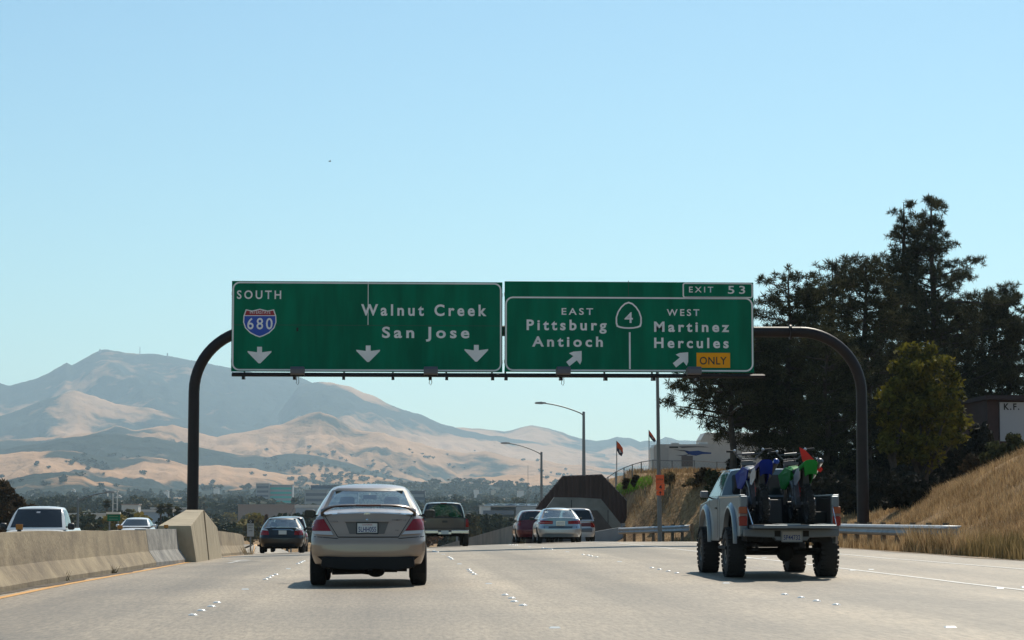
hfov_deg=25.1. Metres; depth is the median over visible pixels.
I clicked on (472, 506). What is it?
valley woods
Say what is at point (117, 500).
lattice tower
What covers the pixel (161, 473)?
rolling grass hills
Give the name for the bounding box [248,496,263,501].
town tree
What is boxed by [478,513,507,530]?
town tree
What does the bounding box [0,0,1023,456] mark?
sky
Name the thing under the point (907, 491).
bush
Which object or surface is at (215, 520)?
town tree
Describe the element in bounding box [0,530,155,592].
median barrier
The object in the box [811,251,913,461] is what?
pine tree
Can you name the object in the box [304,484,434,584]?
gold sedan
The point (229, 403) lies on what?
mountain range
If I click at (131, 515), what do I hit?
town tree
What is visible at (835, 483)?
bush
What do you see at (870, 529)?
guardrail
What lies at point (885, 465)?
bush
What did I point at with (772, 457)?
bush
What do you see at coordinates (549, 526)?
silver sedan
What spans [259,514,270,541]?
conifer tree
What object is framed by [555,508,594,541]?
white wagon
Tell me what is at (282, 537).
black sedan
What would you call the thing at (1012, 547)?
dry grass
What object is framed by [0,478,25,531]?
leafy tree
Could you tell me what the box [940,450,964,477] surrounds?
bush
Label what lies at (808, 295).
pine tree
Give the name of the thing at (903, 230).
pine tree
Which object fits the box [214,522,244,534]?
town tree
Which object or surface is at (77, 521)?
street lamp
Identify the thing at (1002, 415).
shop building
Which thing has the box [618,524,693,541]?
guardrail
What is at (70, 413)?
grassy hill
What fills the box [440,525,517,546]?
retaining wall
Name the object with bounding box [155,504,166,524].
palm tree
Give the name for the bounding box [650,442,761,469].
travel trailer
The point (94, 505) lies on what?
town tree
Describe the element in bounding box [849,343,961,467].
pine tree
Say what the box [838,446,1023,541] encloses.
dry grass
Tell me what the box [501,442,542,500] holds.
street lamp
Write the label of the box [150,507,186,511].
warehouse
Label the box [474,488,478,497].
house
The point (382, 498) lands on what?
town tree
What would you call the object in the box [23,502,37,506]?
leafy tree
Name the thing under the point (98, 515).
warehouse
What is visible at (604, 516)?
concrete wall
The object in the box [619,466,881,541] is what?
dry grass
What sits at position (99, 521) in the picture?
town tree
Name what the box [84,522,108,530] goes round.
town tree
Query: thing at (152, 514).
warehouse
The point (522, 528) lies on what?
red hatchback
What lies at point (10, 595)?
yellow edge line
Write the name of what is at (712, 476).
bush
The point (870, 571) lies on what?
white lane line
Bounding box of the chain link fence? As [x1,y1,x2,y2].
[606,460,739,487]
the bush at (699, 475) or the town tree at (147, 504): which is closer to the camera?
the bush at (699, 475)
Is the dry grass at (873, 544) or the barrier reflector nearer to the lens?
the barrier reflector
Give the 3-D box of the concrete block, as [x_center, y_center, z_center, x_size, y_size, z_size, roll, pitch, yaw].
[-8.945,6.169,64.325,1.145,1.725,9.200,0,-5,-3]
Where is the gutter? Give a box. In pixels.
[0,564,173,593]
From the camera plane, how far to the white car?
121.18 m
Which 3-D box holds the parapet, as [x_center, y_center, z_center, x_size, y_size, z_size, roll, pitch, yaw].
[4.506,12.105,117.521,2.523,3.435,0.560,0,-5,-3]
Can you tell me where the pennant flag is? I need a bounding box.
[793,447,822,520]
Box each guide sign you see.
[231,281,502,371]
[504,281,753,372]
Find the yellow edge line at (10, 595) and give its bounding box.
[0,544,256,598]
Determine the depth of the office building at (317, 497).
1490.99 m
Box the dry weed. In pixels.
[240,546,255,554]
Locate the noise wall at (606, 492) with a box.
[526,474,626,542]
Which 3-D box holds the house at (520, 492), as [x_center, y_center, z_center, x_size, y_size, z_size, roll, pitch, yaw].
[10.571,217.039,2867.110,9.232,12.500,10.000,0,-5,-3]
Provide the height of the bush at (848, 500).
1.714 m
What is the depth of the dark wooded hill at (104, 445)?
6026.30 m
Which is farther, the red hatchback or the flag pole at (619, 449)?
the flag pole at (619, 449)
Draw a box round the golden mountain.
[278,382,628,470]
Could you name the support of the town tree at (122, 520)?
on the ground at (692, 509)
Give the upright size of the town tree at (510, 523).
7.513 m
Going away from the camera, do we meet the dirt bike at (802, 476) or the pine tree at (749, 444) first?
the dirt bike at (802, 476)
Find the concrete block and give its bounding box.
[158,510,221,561]
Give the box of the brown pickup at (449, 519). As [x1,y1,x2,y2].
[422,502,470,545]
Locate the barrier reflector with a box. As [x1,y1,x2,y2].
[16,524,22,530]
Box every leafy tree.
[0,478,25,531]
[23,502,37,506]
[870,340,974,482]
[876,389,914,469]
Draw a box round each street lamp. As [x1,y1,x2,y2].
[76,491,114,526]
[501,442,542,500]
[535,402,585,474]
[656,372,661,541]
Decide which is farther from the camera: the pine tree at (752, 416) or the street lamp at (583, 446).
the street lamp at (583, 446)
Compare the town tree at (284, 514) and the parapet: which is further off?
the town tree at (284, 514)
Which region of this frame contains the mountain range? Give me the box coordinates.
[0,349,823,470]
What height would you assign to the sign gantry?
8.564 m
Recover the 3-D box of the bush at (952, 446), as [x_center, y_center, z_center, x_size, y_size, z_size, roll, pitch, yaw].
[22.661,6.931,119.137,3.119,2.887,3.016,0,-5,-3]
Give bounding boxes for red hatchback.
[509,510,554,542]
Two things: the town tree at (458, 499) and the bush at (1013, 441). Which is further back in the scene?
the town tree at (458, 499)
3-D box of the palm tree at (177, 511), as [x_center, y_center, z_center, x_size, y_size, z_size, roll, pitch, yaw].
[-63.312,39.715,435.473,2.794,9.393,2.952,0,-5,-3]
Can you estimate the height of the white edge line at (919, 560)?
0.242 m
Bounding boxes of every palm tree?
[102,500,110,515]
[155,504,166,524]
[163,503,175,516]
[172,506,182,515]
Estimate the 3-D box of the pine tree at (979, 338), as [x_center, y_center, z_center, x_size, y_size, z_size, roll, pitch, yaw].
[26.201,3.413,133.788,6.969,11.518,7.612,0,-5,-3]
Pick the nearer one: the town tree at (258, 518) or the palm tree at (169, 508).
the palm tree at (169, 508)
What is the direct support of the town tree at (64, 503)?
on the ground at (692, 509)
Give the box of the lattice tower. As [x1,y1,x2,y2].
[112,491,118,511]
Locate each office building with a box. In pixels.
[256,483,270,498]
[270,485,293,502]
[305,490,328,504]
[311,485,358,507]
[409,491,424,505]
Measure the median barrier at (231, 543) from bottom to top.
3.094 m
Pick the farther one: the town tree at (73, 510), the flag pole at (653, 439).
the town tree at (73, 510)
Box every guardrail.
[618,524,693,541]
[839,522,960,542]
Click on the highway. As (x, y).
(573, 593)
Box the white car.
[116,517,155,529]
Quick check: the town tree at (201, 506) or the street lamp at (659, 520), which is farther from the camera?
the town tree at (201, 506)
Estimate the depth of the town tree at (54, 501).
1323.51 m
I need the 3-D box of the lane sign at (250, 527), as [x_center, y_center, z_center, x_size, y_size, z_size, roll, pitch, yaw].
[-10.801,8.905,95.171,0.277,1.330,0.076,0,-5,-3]
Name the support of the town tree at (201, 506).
on the ground at (692, 509)
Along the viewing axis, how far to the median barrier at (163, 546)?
56.71 m
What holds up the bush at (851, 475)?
on the ground at (692, 509)
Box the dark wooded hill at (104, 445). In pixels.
[0,433,410,480]
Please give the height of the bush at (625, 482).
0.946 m
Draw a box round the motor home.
[696,433,813,456]
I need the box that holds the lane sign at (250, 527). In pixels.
[247,519,253,550]
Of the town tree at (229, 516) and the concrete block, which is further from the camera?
the town tree at (229, 516)
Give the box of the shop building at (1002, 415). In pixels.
[959,395,1023,456]
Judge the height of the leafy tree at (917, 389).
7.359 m
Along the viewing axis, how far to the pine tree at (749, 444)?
113.38 m
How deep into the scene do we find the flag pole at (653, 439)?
140.52 m
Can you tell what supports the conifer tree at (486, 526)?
on the ground at (692, 509)
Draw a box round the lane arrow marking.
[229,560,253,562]
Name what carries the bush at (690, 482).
on the ground at (692, 509)
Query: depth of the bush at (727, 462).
113.04 m
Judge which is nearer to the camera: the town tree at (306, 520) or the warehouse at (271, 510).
the town tree at (306, 520)
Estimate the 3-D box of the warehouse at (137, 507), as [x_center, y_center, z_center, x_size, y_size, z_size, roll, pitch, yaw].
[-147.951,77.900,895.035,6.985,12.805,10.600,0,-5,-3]
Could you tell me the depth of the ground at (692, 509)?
112.12 m
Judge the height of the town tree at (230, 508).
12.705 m
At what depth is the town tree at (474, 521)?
389.60 m
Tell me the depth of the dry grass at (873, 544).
64.75 m
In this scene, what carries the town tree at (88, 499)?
on the ground at (692, 509)
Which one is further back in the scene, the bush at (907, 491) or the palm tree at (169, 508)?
the palm tree at (169, 508)
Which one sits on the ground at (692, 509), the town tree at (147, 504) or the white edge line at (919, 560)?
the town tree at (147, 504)
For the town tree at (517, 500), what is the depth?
1410.43 m
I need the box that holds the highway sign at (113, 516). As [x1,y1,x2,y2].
[106,512,120,530]
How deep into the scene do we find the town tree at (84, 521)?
445.46 m
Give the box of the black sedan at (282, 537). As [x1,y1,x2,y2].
[257,517,309,552]
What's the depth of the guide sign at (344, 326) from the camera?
79.87 m
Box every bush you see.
[616,475,653,495]
[622,478,629,489]
[630,474,639,489]
[664,471,675,484]
[681,477,700,488]
[693,467,709,485]
[700,468,720,500]
[725,457,744,469]
[767,449,801,468]
[811,470,856,508]
[815,452,874,480]
[839,482,879,514]
[872,450,911,469]
[877,473,937,510]
[911,464,951,487]
[930,430,962,451]
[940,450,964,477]
[951,445,966,474]
[954,421,994,475]
[957,452,983,474]
[979,440,1008,465]
[1001,432,1023,459]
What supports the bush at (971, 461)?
on the ground at (692, 509)
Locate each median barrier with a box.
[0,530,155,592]
[135,529,185,565]
[218,531,245,555]
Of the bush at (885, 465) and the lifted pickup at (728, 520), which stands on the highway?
the lifted pickup at (728, 520)
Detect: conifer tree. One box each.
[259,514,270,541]
[437,536,451,546]
[481,514,490,533]
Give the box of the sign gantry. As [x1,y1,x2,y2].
[187,325,868,523]
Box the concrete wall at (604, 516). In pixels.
[542,497,620,542]
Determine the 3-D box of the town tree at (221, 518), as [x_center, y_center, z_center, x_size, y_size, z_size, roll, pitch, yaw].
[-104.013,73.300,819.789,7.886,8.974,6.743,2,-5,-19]
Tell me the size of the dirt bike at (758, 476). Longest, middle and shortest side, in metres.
2.253 x 1.313 x 0.822 m
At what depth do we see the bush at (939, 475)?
107.60 m
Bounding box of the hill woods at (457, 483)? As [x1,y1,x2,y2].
[0,445,646,497]
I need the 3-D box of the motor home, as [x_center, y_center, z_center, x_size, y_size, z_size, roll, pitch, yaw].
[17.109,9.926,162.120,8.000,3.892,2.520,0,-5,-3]
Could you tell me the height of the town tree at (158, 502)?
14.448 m
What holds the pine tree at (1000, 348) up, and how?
on the ground at (692, 509)
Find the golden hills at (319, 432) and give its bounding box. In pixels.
[0,412,628,481]
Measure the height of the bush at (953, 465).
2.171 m
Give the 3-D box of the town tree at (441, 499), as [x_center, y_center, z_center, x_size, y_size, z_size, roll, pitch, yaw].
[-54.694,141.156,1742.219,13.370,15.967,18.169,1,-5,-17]
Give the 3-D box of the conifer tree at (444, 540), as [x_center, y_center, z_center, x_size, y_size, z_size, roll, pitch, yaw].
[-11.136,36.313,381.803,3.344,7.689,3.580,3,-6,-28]
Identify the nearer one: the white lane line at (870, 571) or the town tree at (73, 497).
the white lane line at (870, 571)
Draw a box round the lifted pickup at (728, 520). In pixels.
[697,468,840,576]
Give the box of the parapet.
[581,523,624,541]
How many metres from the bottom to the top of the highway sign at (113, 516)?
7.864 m
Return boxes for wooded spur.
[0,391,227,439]
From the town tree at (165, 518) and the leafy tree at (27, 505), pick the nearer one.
the leafy tree at (27, 505)
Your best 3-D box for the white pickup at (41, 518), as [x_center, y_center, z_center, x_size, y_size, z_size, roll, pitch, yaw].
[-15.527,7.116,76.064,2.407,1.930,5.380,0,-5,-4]
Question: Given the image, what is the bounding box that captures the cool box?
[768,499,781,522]
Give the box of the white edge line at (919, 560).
[687,542,1019,568]
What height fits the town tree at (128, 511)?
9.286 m
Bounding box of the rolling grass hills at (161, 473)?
[0,451,559,489]
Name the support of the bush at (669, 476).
on the ground at (692, 509)
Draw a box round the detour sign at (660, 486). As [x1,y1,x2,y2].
[656,475,664,494]
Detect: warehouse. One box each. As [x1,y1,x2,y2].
[68,513,105,518]
[121,504,141,511]
[141,509,175,528]
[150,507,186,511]
[237,504,297,523]
[295,505,333,513]
[479,505,516,517]
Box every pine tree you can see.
[659,337,798,468]
[711,322,801,452]
[739,264,853,461]
[763,321,881,475]
[779,257,889,453]
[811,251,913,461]
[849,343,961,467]
[867,192,1023,431]
[868,198,953,430]
[937,283,1022,394]
[941,280,1023,396]
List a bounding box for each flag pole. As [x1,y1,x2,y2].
[616,441,622,484]
[649,431,655,467]
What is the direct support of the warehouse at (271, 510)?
on the ground at (692, 509)
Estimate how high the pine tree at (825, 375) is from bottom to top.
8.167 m
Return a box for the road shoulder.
[809,545,1023,560]
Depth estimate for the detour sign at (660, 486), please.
94.00 m
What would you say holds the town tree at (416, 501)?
on the ground at (692, 509)
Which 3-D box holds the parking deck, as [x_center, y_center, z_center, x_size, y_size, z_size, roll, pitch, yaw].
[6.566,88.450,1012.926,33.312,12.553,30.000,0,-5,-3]
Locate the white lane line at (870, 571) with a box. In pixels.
[605,542,1023,589]
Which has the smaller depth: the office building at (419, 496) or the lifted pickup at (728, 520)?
the lifted pickup at (728, 520)
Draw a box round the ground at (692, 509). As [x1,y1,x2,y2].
[25,455,1023,551]
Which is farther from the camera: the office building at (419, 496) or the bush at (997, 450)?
the office building at (419, 496)
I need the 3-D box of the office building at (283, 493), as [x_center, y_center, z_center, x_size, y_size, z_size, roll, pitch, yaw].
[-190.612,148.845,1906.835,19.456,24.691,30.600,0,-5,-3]
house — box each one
[213,487,219,493]
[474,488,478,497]
[517,489,523,497]
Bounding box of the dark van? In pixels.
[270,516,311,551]
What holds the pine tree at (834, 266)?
on the ground at (692, 509)
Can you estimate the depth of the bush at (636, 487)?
123.27 m
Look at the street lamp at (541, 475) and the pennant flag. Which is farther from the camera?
the street lamp at (541, 475)
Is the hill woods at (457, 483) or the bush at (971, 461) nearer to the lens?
the bush at (971, 461)
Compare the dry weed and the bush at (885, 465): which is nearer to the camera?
the dry weed
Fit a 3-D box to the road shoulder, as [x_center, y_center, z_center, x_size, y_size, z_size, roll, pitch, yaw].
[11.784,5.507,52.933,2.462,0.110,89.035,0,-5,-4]
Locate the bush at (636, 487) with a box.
[616,475,653,495]
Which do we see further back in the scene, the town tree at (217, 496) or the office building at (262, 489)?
the town tree at (217, 496)
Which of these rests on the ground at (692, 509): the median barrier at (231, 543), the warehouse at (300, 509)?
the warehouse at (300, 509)
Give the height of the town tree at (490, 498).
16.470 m
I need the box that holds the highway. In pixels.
[0,542,1023,639]
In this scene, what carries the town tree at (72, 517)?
on the ground at (692, 509)
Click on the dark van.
(287, 522)
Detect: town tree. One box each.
[33,496,60,506]
[52,495,69,507]
[62,494,79,500]
[65,507,81,512]
[69,511,96,523]
[73,495,91,506]
[74,515,102,529]
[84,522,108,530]
[89,501,99,512]
[94,519,107,528]
[102,511,152,530]
[108,502,122,511]
[116,511,136,517]
[119,509,135,515]
[128,495,157,508]
[151,500,170,505]
[155,515,174,528]
[198,496,207,510]
[212,494,222,498]
[212,513,230,523]
[212,517,220,525]
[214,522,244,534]
[221,512,236,522]
[222,504,237,523]
[236,512,264,543]
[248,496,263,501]
[268,513,310,551]
[292,512,315,551]
[380,495,394,503]
[404,499,421,507]
[426,536,443,546]
[432,496,448,501]
[446,498,468,503]
[449,513,481,541]
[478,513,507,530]
[482,495,494,501]
[506,517,515,526]
[511,497,531,506]
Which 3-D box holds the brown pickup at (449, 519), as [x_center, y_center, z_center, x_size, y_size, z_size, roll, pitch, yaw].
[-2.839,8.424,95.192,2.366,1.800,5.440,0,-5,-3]
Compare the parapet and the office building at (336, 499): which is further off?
the office building at (336, 499)
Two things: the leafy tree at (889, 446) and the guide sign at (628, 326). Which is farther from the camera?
the leafy tree at (889, 446)
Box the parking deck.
[491,507,535,517]
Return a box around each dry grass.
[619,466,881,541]
[720,534,956,554]
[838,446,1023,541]
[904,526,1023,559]
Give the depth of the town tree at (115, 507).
1297.24 m
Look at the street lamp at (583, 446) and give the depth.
168.31 m
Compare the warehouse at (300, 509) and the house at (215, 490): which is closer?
the warehouse at (300, 509)
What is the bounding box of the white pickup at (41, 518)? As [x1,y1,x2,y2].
[0,506,80,531]
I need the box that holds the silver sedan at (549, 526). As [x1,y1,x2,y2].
[529,508,581,542]
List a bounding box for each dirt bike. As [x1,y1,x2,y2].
[725,448,778,523]
[767,448,822,523]
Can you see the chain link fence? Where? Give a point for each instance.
(671, 462)
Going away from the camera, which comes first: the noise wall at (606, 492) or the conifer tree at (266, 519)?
the noise wall at (606, 492)
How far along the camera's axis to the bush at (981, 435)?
110.91 m
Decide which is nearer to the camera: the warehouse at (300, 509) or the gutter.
the gutter
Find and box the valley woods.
[8,488,547,517]
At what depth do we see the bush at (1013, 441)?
96.94 m
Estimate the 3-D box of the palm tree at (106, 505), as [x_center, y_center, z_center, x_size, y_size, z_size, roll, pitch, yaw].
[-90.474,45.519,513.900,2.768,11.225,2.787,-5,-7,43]
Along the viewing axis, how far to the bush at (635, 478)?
124.14 m

